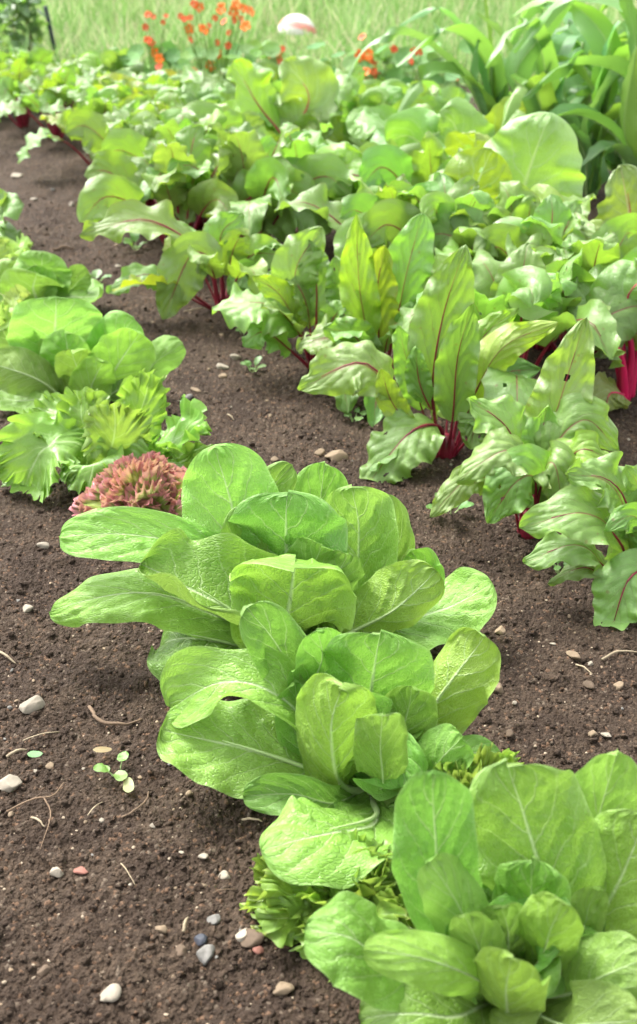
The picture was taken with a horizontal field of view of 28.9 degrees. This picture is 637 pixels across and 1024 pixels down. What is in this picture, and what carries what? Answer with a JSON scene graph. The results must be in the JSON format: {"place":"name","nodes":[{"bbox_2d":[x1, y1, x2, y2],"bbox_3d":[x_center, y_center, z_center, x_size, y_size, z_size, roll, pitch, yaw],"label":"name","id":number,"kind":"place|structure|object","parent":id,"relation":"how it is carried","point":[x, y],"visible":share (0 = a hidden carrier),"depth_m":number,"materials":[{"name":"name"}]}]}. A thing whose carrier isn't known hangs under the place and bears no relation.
{"place":"outdoors","nodes":[
{"label":"outdoors","id":0,"kind":"place"},
{"bbox_2d":[0,0,636,86],"bbox_3d":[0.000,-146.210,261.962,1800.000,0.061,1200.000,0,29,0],"label":"ground","id":1,"kind":"structure","parent":0,"point":[286,41],"depth_m":7.80,"materials":[{"name":"plant"}]},
{"bbox_2d":[0,0,50,53],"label":"climbing plant","id":2,"kind":"object","parent":1,"relation":"on","point":[20,10],"visible":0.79,"depth_m":6.58,"materials":[{"name":"green plant"}]},
{"bbox_2d":[43,6,59,63],"bbox_3d":[-1.439,-2.539,6.719,0.073,0.399,0.023,0,29,0],"label":"garden post","id":3,"kind":"object","parent":1,"relation":"on","point":[49,26],"visible":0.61,"depth_m":6.67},
{"bbox_2d":[278,14,315,34],"bbox_3d":[-0.141,-3.054,7.921,0.255,0.254,0.256,0,29,0],"label":"ball","id":4,"kind":"object","parent":1,"relation":"on","point":[295,23],"visible":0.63,"depth_m":7.81,"materials":[{"name":"plastic"}]},
{"bbox_2d":[0,83,636,1023],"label":"soil","id":5,"kind":"structure","parent":0,"point":[48,165],"depth_m":1.95,"materials":[{"name":"soil"}]},
{"bbox_2d":[0,774,21,792],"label":"stone","id":6,"kind":"object","parent":5,"relation":"on","point":[9,783],"visible":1,"depth_m":1.75,"materials":[{"name":"stone"}]},
{"bbox_2d":[0,189,23,241],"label":"romaine lettuce","id":7,"kind":"object","parent":5,"relation":"on","point":[11,205],"visible":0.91,"depth_m":3.92,"materials":[{"name":"green plant"}]},
{"bbox_2d":[0,284,30,329],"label":"frilly lettuce","id":8,"kind":"object","parent":5,"relation":"on","point":[13,297],"visible":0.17,"depth_m":3.08,"materials":[{"name":"green plant"}]},
{"bbox_2d":[0,233,32,260],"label":"frilly lettuce","id":9,"kind":"object","parent":5,"relation":"on","point":[11,249],"visible":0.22,"depth_m":3.54,"materials":[{"name":"green plant"}]},
{"bbox_2d":[0,57,46,127],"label":"beetroot plant","id":10,"kind":"object","parent":5,"relation":"on","point":[19,70],"visible":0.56,"depth_m":5.32,"materials":[{"name":"green plant"}]},
{"bbox_2d":[23,604,32,612],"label":"stone","id":11,"kind":"object","parent":5,"relation":"on","point":[27,608],"visible":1,"depth_m":2.14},
{"bbox_2d":[19,695,45,713],"bbox_3d":[-0.443,0.298,1.916,0.043,0.022,0.030,-21,36,-33],"label":"stone","id":12,"kind":"object","parent":5,"relation":"on","point":[35,703],"visible":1,"depth_m":1.91,"materials":[{"name":"stone"}]},
{"bbox_2d":[0,46,66,107],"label":"beetroot plant","id":13,"kind":"object","parent":5,"relation":"on","point":[43,55],"visible":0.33,"depth_m":5.68,"materials":[{"name":"green plant"}]},
{"bbox_2d":[27,751,42,756],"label":"fallen leaf","id":14,"kind":"object","parent":5,"relation":"on","point":[34,753],"visible":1,"depth_m":1.80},
{"bbox_2d":[6,782,63,848],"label":"twig","id":15,"kind":"object","parent":5,"relation":"on","point":[12,808],"visible":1,"depth_m":1.73,"materials":[{"name":"wood"}]},
{"bbox_2d":[37,542,48,548],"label":"stone","id":16,"kind":"object","parent":5,"relation":"on","point":[44,545],"visible":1,"depth_m":2.33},
{"bbox_2d":[37,964,50,976],"bbox_3d":[-0.330,0.551,1.485,0.013,0.010,0.017,21,36,33],"label":"stone","id":17,"kind":"object","parent":5,"relation":"on","point":[43,970],"visible":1,"depth_m":1.48,"materials":[{"name":"stone"}]},
{"bbox_2d":[0,63,93,138],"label":"beetroot plant","id":18,"kind":"object","parent":5,"relation":"on","point":[49,88],"visible":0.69,"depth_m":5.11,"materials":[{"name":"green plant"}]},
{"bbox_2d":[0,251,103,302],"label":"romaine lettuce","id":19,"kind":"object","parent":5,"relation":"on","point":[39,274],"visible":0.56,"depth_m":3.37,"materials":[{"name":"green plant"}]},
{"bbox_2d":[50,867,63,877],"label":"stone","id":20,"kind":"object","parent":5,"relation":"on","point":[57,872],"visible":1,"depth_m":1.62,"materials":[{"name":"stone"}]},
{"bbox_2d":[18,55,103,112],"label":"beetroot plant","id":21,"kind":"object","parent":5,"relation":"on","point":[93,72],"visible":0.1,"depth_m":5.37,"materials":[{"name":"green plant"}]},
{"bbox_2d":[16,84,142,165],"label":"beetroot plant","id":22,"kind":"object","parent":5,"relation":"on","point":[92,98],"visible":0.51,"depth_m":4.62,"materials":[{"name":"green plant"}]},
{"bbox_2d":[73,866,87,873],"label":"stone","id":23,"kind":"object","parent":5,"relation":"on","point":[80,870],"visible":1,"depth_m":1.62,"materials":[{"name":"stone"}]},
{"bbox_2d":[0,296,185,413],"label":"romaine lettuce","id":24,"kind":"object","parent":5,"relation":"on","point":[53,344],"visible":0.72,"depth_m":2.85,"materials":[{"name":"green plant"}]},
{"bbox_2d":[90,269,111,282],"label":"weed seedling","id":25,"kind":"object","parent":5,"relation":"on","point":[96,274],"visible":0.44,"depth_m":3.65,"materials":[{"name":"green plant"}]},
{"bbox_2d":[93,747,111,752],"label":"fallen leaf","id":26,"kind":"object","parent":5,"relation":"on","point":[101,749],"visible":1,"depth_m":1.80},
{"bbox_2d":[0,368,212,502],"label":"frilly lettuce","id":27,"kind":"object","parent":5,"relation":"on","point":[91,433],"visible":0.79,"depth_m":2.50,"materials":[{"name":"green plant"}]},
{"bbox_2d":[100,983,120,1001],"bbox_3d":[-0.243,0.561,1.443,0.026,0.012,0.023,0,29,0],"label":"stone","id":28,"kind":"object","parent":5,"relation":"on","point":[111,993],"visible":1,"depth_m":1.44,"materials":[{"name":"stone"}]},
{"bbox_2d":[93,751,128,780],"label":"weed seedling","id":29,"kind":"object","parent":5,"relation":"on","point":[120,775],"visible":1,"depth_m":1.76,"materials":[{"name":"green plant"}]},
{"bbox_2d":[79,47,143,78],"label":"chard plant","id":30,"kind":"object","parent":5,"relation":"on","point":[106,61],"visible":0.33,"depth_m":5.62,"materials":[{"name":"green plant"}]},
{"bbox_2d":[66,76,157,136],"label":"beetroot plant","id":31,"kind":"object","parent":5,"relation":"on","point":[127,89],"visible":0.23,"depth_m":4.95,"materials":[{"name":"green plant"}]},
{"bbox_2d":[87,705,142,725],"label":"twig","id":32,"kind":"object","parent":5,"relation":"on","point":[95,717],"visible":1,"depth_m":1.88,"materials":[{"name":"wood"}]},
{"bbox_2d":[69,451,186,516],"bbox_3d":[-0.342,-0.052,2.394,0.282,0.126,0.214,0,29,0],"label":"red lettuce","id":33,"kind":"object","parent":5,"relation":"on","point":[153,480],"visible":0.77,"depth_m":2.36,"materials":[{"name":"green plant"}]},
{"bbox_2d":[123,777,133,792],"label":"fallen leaf","id":34,"kind":"object","parent":5,"relation":"on","point":[128,785],"visible":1,"depth_m":1.74,"materials":[{"name":"plant"}]},
{"bbox_2d":[122,233,146,250],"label":"weed seedling","id":35,"kind":"object","parent":5,"relation":"on","point":[134,237],"visible":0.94,"depth_m":3.91,"materials":[{"name":"green plant"}]},
{"bbox_2d":[121,791,148,817],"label":"twig","id":36,"kind":"object","parent":5,"relation":"on","point":[135,809],"visible":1,"depth_m":1.70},
{"bbox_2d":[65,94,224,206],"bbox_3d":[-0.565,-1.208,4.220,0.520,0.392,0.692,11,31,18],"label":"beetroot plant","id":37,"kind":"object","parent":5,"relation":"on","point":[91,129],"visible":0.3,"depth_m":4.16,"materials":[{"name":"green plant"}]},
{"bbox_2d":[98,65,202,93],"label":"chard plant","id":38,"kind":"object","parent":5,"relation":"on","point":[158,80],"visible":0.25,"depth_m":5.27,"materials":[{"name":"green plant"}]},
{"bbox_2d":[118,89,187,112],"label":"beetroot plant","id":39,"kind":"object","parent":5,"relation":"on","point":[168,99],"visible":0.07,"depth_m":4.49,"materials":[{"name":"green plant"}]},
{"bbox_2d":[118,11,193,73],"bbox_3d":[-0.743,-2.075,5.674,0.332,0.447,0.323,18,34,29],"label":"nasturtium","id":40,"kind":"object","parent":5,"relation":"on","point":[132,55],"visible":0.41,"depth_m":5.61,"materials":[{"name":"orange plant"}]},
{"bbox_2d":[155,925,166,932],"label":"stone","id":41,"kind":"object","parent":5,"relation":"on","point":[162,928],"visible":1,"depth_m":1.52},
{"bbox_2d":[95,109,242,229],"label":"beetroot plant","id":42,"kind":"object","parent":5,"relation":"on","point":[131,142],"visible":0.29,"depth_m":3.88,"materials":[{"name":"green plant"}]},
{"bbox_2d":[79,199,281,318],"bbox_3d":[-0.286,-0.653,3.294,0.528,0.324,0.489,-20,35,-31],"label":"beetroot plant","id":43,"kind":"object","parent":5,"relation":"on","point":[217,246],"visible":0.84,"depth_m":3.30,"materials":[{"name":"green plant"}]},
{"bbox_2d":[176,944,186,956],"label":"stone","id":44,"kind":"object","parent":5,"relation":"on","point":[181,949],"visible":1,"depth_m":1.49,"materials":[{"name":"stone"}]},
{"bbox_2d":[154,79,235,106],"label":"chard plant","id":45,"kind":"object","parent":5,"relation":"on","point":[191,90],"visible":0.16,"depth_m":4.98,"materials":[{"name":"green plant"}]},
{"bbox_2d":[77,124,314,243],"bbox_3d":[-0.362,-0.976,3.802,0.723,0.404,0.627,0,29,0],"label":"beetroot plant","id":46,"kind":"object","parent":5,"relation":"on","point":[112,176],"visible":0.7,"depth_m":3.66,"materials":[{"name":"green plant"}]},
{"bbox_2d":[194,933,206,945],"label":"stone","id":47,"kind":"object","parent":5,"relation":"on","point":[200,939],"visible":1,"depth_m":1.51,"materials":[{"name":"stone"}]},
{"bbox_2d":[196,944,214,965],"bbox_3d":[-0.137,0.536,1.497,0.020,0.020,0.030,14,32,23],"label":"stone","id":48,"kind":"object","parent":5,"relation":"on","point":[204,954],"visible":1,"depth_m":1.49,"materials":[{"name":"stone"}]},
{"bbox_2d":[146,0,280,80],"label":"nasturtium","id":49,"kind":"object","parent":5,"relation":"on","point":[174,56],"visible":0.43,"depth_m":5.53,"materials":[{"name":"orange plant"}]},
{"bbox_2d":[207,914,220,924],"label":"stone","id":50,"kind":"object","parent":5,"relation":"on","point":[214,919],"visible":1,"depth_m":1.54,"materials":[{"name":"stone"}]},
{"bbox_2d":[219,870,229,878],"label":"stone","id":51,"kind":"object","parent":5,"relation":"on","point":[224,874],"visible":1,"depth_m":1.60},
{"bbox_2d":[202,103,264,128],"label":"chard plant","id":52,"kind":"object","parent":5,"relation":"on","point":[255,120],"visible":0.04,"depth_m":4.40,"materials":[{"name":"plant"}]},
{"bbox_2d":[200,60,281,92],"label":"chard plant","id":53,"kind":"object","parent":5,"relation":"on","point":[211,81],"visible":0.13,"depth_m":5.40,"materials":[{"name":"green plant"}]},
{"bbox_2d":[235,928,247,941],"bbox_3d":[-0.093,0.518,1.512,0.019,0.012,0.016,-22,36,-33],"label":"stone","id":54,"kind":"object","parent":5,"relation":"on","point":[240,936],"visible":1,"depth_m":1.51,"materials":[{"name":"stone"}]},
{"bbox_2d":[140,122,353,236],"bbox_3d":[-0.161,-0.999,3.805,0.543,0.420,0.714,16,33,26],"label":"beetroot plant","id":55,"kind":"object","parent":5,"relation":"on","point":[257,151],"visible":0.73,"depth_m":3.67,"materials":[{"name":"green plant"}]},
{"bbox_2d":[240,928,264,947],"bbox_3d":[-0.082,0.521,1.509,0.034,0.023,0.028,0,29,0],"label":"stone","id":56,"kind":"object","parent":5,"relation":"on","point":[253,938],"visible":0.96,"depth_m":1.50,"materials":[{"name":"stone"}]},
{"bbox_2d":[240,356,265,372],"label":"weed seedling","id":57,"kind":"object","parent":5,"relation":"on","point":[247,363],"visible":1,"depth_m":3.06,"materials":[{"name":"green plant"}]},
{"bbox_2d":[252,946,263,953],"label":"stone","id":58,"kind":"object","parent":5,"relation":"on","point":[258,950],"visible":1,"depth_m":1.49,"materials":[{"name":"stone"}]},
{"bbox_2d":[247,39,288,93],"bbox_3d":[-0.174,-2.075,5.824,0.299,0.300,0.203,-22,36,-33],"label":"nasturtium","id":59,"kind":"object","parent":5,"relation":"on","point":[279,58],"visible":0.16,"depth_m":5.75,"materials":[{"name":"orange plant"}]},
{"bbox_2d":[49,443,496,680],"bbox_3d":[-0.072,0.092,1.954,0.719,0.356,0.281,0,29,0],"label":"romaine lettuce","id":60,"kind":"object","parent":5,"relation":"on","point":[310,549],"visible":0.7,"depth_m":1.94,"materials":[{"name":"green plant"}]},
{"bbox_2d":[204,122,359,233],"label":"beetroot plant","id":61,"kind":"object","parent":5,"relation":"on","point":[299,144],"visible":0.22,"depth_m":3.93,"materials":[{"name":"green plant"}]},
{"bbox_2d":[273,981,294,995],"bbox_3d":[-0.041,0.555,1.439,0.026,0.014,0.017,0,29,0],"label":"stone","id":62,"kind":"object","parent":5,"relation":"on","point":[283,988],"visible":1,"depth_m":1.43,"materials":[{"name":"stone"}]},
{"bbox_2d":[212,226,358,413],"bbox_3d":[-0.035,-0.474,2.951,0.440,0.358,0.343,15,33,25],"label":"beetroot plant","id":63,"kind":"object","parent":5,"relation":"on","point":[298,287],"visible":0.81,"depth_m":2.97,"materials":[{"name":"green plant"}]},
{"bbox_2d":[221,55,360,146],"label":"chard plant","id":64,"kind":"object","parent":5,"relation":"on","point":[311,95],"visible":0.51,"depth_m":4.61,"materials":[{"name":"green plant"}]},
{"bbox_2d":[0,218,630,1023],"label":"grit","id":65,"kind":"object","parent":5,"relation":"on","point":[182,794],"visible":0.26,"depth_m":1.73,"materials":[{"name":"stone"}]},
{"bbox_2d":[239,828,416,980],"bbox_3d":[0.059,0.456,1.520,0.318,0.100,0.227,0,29,0],"label":"loose leaf lettuce","id":66,"kind":"object","parent":5,"relation":"on","point":[284,911],"visible":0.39,"depth_m":1.49,"materials":[{"name":"green plant"}]},
{"bbox_2d":[156,601,500,888],"bbox_3d":[0.022,0.286,1.671,0.404,0.296,0.418,-21,36,-33],"label":"romaine lettuce","id":67,"kind":"object","parent":5,"relation":"on","point":[318,740],"visible":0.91,"depth_m":1.67,"materials":[{"name":"green plant"}]},
{"bbox_2d":[262,138,397,241],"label":"plant","id":68,"kind":"object","parent":5,"relation":"on","point":[288,222],"visible":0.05,"depth_m":3.82,"materials":[{"name":"green plant"}]},
{"bbox_2d":[324,450,348,461],"bbox_3d":[0.037,-0.122,2.652,0.047,0.022,0.046,22,36,33],"label":"stone","id":69,"kind":"object","parent":5,"relation":"on","point":[337,455],"visible":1,"depth_m":2.64,"materials":[{"name":"stone"}]},
{"bbox_2d":[344,407,366,421],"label":"weed seedling","id":70,"kind":"object","parent":5,"relation":"on","point":[363,412],"visible":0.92,"depth_m":2.82,"materials":[{"name":"green plant"}]},
{"bbox_2d":[274,169,444,257],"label":"beetroot plant","id":71,"kind":"object","parent":5,"relation":"on","point":[339,216],"visible":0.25,"depth_m":3.24,"materials":[{"name":"green plant"}]},
{"bbox_2d":[344,64,382,91],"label":"chard plant","id":72,"kind":"object","parent":5,"relation":"on","point":[356,78],"visible":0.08,"depth_m":5.24,"materials":[{"name":"green plant"}]},
{"bbox_2d":[296,213,434,426],"bbox_3d":[0.105,-0.466,2.869,0.363,0.434,0.369,22,36,33],"label":"beetroot plant","id":73,"kind":"object","parent":5,"relation":"on","point":[380,287],"visible":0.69,"depth_m":2.88,"materials":[{"name":"green plant"}]},
{"bbox_2d":[307,33,440,83],"bbox_3d":[0.252,-1.988,5.607,0.612,0.362,0.430,0,29,0],"label":"nasturtium","id":74,"kind":"object","parent":5,"relation":"on","point":[401,54],"visible":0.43,"depth_m":5.54,"materials":[{"name":"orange plant"}]},
{"bbox_2d":[354,103,432,144],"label":"chard plant","id":75,"kind":"object","parent":5,"relation":"on","point":[368,120],"visible":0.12,"depth_m":4.42,"materials":[{"name":"green plant"}]},
{"bbox_2d":[340,79,447,145],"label":"chard plant","id":76,"kind":"object","parent":5,"relation":"on","point":[391,92],"visible":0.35,"depth_m":4.68,"materials":[{"name":"green plant"}]},
{"bbox_2d":[328,130,471,197],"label":"beetroot plant","id":77,"kind":"object","parent":5,"relation":"on","point":[381,166],"visible":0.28,"depth_m":3.68,"materials":[{"name":"green plant"}]},
{"bbox_2d":[297,244,558,483],"bbox_3d":[0.232,-0.301,2.531,0.529,0.471,0.240,-11,31,-18],"label":"beetroot plant","id":78,"kind":"object","parent":5,"relation":"on","point":[449,348],"visible":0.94,"depth_m":2.54,"materials":[{"name":"green plant"}]},
{"bbox_2d":[358,39,504,104],"bbox_3d":[0.495,-1.942,5.573,0.657,0.316,0.417,0,29,0],"label":"nasturtium","id":79,"kind":"object","parent":5,"relation":"on","point":[397,73],"visible":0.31,"depth_m":5.55,"materials":[{"name":"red plant"}]},
{"bbox_2d":[403,80,464,101],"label":"chard plant","id":80,"kind":"object","parent":5,"relation":"on","point":[446,93],"visible":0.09,"depth_m":5.06,"materials":[{"name":"green plant"}]},
{"bbox_2d":[340,0,554,115],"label":"sweetcorn plant","id":81,"kind":"object","parent":5,"relation":"on","point":[490,93],"visible":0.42,"depth_m":4.51,"materials":[{"name":"green plant"}]},
{"bbox_2d":[426,493,473,513],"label":"weed seedling","id":82,"kind":"object","parent":5,"relation":"on","point":[465,504],"visible":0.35,"depth_m":2.41,"materials":[{"name":"green plant"}]},
{"bbox_2d":[384,96,526,157],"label":"chard plant","id":83,"kind":"object","parent":5,"relation":"on","point":[454,124],"visible":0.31,"depth_m":4.03,"materials":[{"name":"green plant"}]},
{"bbox_2d":[363,172,564,259],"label":"beetroot plant","id":84,"kind":"object","parent":5,"relation":"on","point":[386,221],"visible":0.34,"depth_m":3.14,"materials":[{"name":"green plant"}]},
{"bbox_2d":[304,749,636,1023],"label":"romaine lettuce","id":85,"kind":"object","parent":5,"relation":"on","point":[517,884],"visible":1,"depth_m":1.33,"materials":[{"name":"green plant"}]},
{"bbox_2d":[433,742,523,788],"bbox_3d":[0.207,0.369,1.642,0.186,0.131,0.141,0,29,0],"label":"loose leaf lettuce","id":86,"kind":"object","parent":5,"relation":"on","point":[485,756],"visible":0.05,"depth_m":1.62,"materials":[{"name":"green plant"}]},
{"bbox_2d":[493,682,503,693],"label":"stone","id":87,"kind":"object","parent":5,"relation":"on","point":[499,688],"visible":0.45,"depth_m":1.93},
{"bbox_2d":[495,625,505,634],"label":"stone","id":88,"kind":"object","parent":5,"relation":"on","point":[500,630],"visible":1,"depth_m":2.07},
{"bbox_2d":[443,112,585,204],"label":"chard plant","id":89,"kind":"object","parent":5,"relation":"on","point":[529,151],"visible":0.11,"depth_m":3.35,"materials":[{"name":"green plant"}]},
{"bbox_2d":[435,180,595,265],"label":"beetroot plant","id":90,"kind":"object","parent":5,"relation":"on","point":[526,206],"visible":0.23,"depth_m":3.10,"materials":[{"name":"green plant"}]},
{"bbox_2d":[400,242,636,412],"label":"beetroot plant","id":91,"kind":"object","parent":5,"relation":"on","point":[524,281],"visible":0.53,"depth_m":2.65,"materials":[{"name":"green plant"}]},
{"bbox_2d":[430,317,618,539],"bbox_3d":[0.401,-0.130,2.277,0.371,0.430,0.246,-23,37,-35],"label":"beetroot plant","id":92,"kind":"object","parent":5,"relation":"on","point":[519,460],"visible":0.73,"depth_m":2.27,"materials":[{"name":"green plant"}]},
{"bbox_2d":[476,0,592,127],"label":"sweetcorn plant","id":93,"kind":"object","parent":5,"relation":"on","point":[542,49],"visible":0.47,"depth_m":4.26,"materials":[{"name":"green plant"}]},
{"bbox_2d":[432,183,636,351],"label":"beetroot plant","id":94,"kind":"object","parent":5,"relation":"on","point":[554,216],"visible":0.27,"depth_m":3.02,"materials":[{"name":"green plant"}]},
{"bbox_2d":[493,212,636,353],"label":"beetroot plant","id":95,"kind":"object","parent":5,"relation":"on","point":[618,242],"visible":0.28,"depth_m":2.90,"materials":[{"name":"green plant"}]},
{"bbox_2d":[508,1,628,143],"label":"sweetcorn plant","id":96,"kind":"object","parent":5,"relation":"on","point":[529,14],"visible":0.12,"depth_m":4.54,"materials":[{"name":"green plant"}]},
{"bbox_2d":[509,0,629,196],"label":"sweetcorn plant","id":97,"kind":"object","parent":5,"relation":"on","point":[596,28],"visible":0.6,"depth_m":4.27,"materials":[{"name":"green plant"}]},
{"bbox_2d":[566,650,580,659],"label":"stone","id":98,"kind":"object","parent":5,"relation":"on","point":[575,655],"visible":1,"depth_m":2.00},
{"bbox_2d":[512,0,636,166],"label":"sweetcorn plant","id":99,"kind":"object","parent":5,"relation":"on","point":[626,136],"visible":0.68,"depth_m":4.05,"materials":[{"name":"green plant"}]},
{"bbox_2d":[519,451,636,630],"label":"beetroot plant","id":100,"kind":"object","parent":5,"relation":"on","point":[589,507],"visible":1,"depth_m":2.09,"materials":[{"name":"green plant"}]},
{"bbox_2d":[583,680,594,688],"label":"stone","id":101,"kind":"object","parent":5,"relation":"on","point":[589,684],"visible":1,"depth_m":1.95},
{"bbox_2d":[553,18,629,171],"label":"sweetcorn plant","id":102,"kind":"object","parent":5,"relation":"on","point":[572,85],"visible":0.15,"depth_m":4.47,"materials":[{"name":"green plant"}]},
{"bbox_2d":[567,258,636,410],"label":"plant","id":103,"kind":"object","parent":5,"relation":"on","point":[620,276],"visible":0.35,"depth_m":2.83,"materials":[{"name":"green plant"}]},
{"bbox_2d":[581,5,626,116],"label":"sweetcorn plant","id":104,"kind":"object","parent":5,"relation":"on","point":[621,31],"visible":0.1,"depth_m":4.43,"materials":[{"name":"green plant"}]},
{"bbox_2d":[595,164,636,222],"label":"chard plant","id":105,"kind":"object","parent":5,"relation":"on","point":[621,191],"visible":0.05,"depth_m":3.36,"materials":[{"name":"green plant"}]},
{"bbox_2d":[613,681,623,689],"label":"stone","id":106,"kind":"object","parent":5,"relation":"on","point":[619,685],"visible":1,"depth_m":1.95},
{"bbox_2d":[601,650,636,660],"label":"straw","id":107,"kind":"object","parent":5,"relation":"on","point":[610,654],"visible":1,"depth_m":2.01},
{"bbox_2d":[38,0,636,22],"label":"seeding grass","id":108,"kind":"structure","parent":0,"point":[268,8],"depth_m":8.31,"materials":[{"name":"plant"}]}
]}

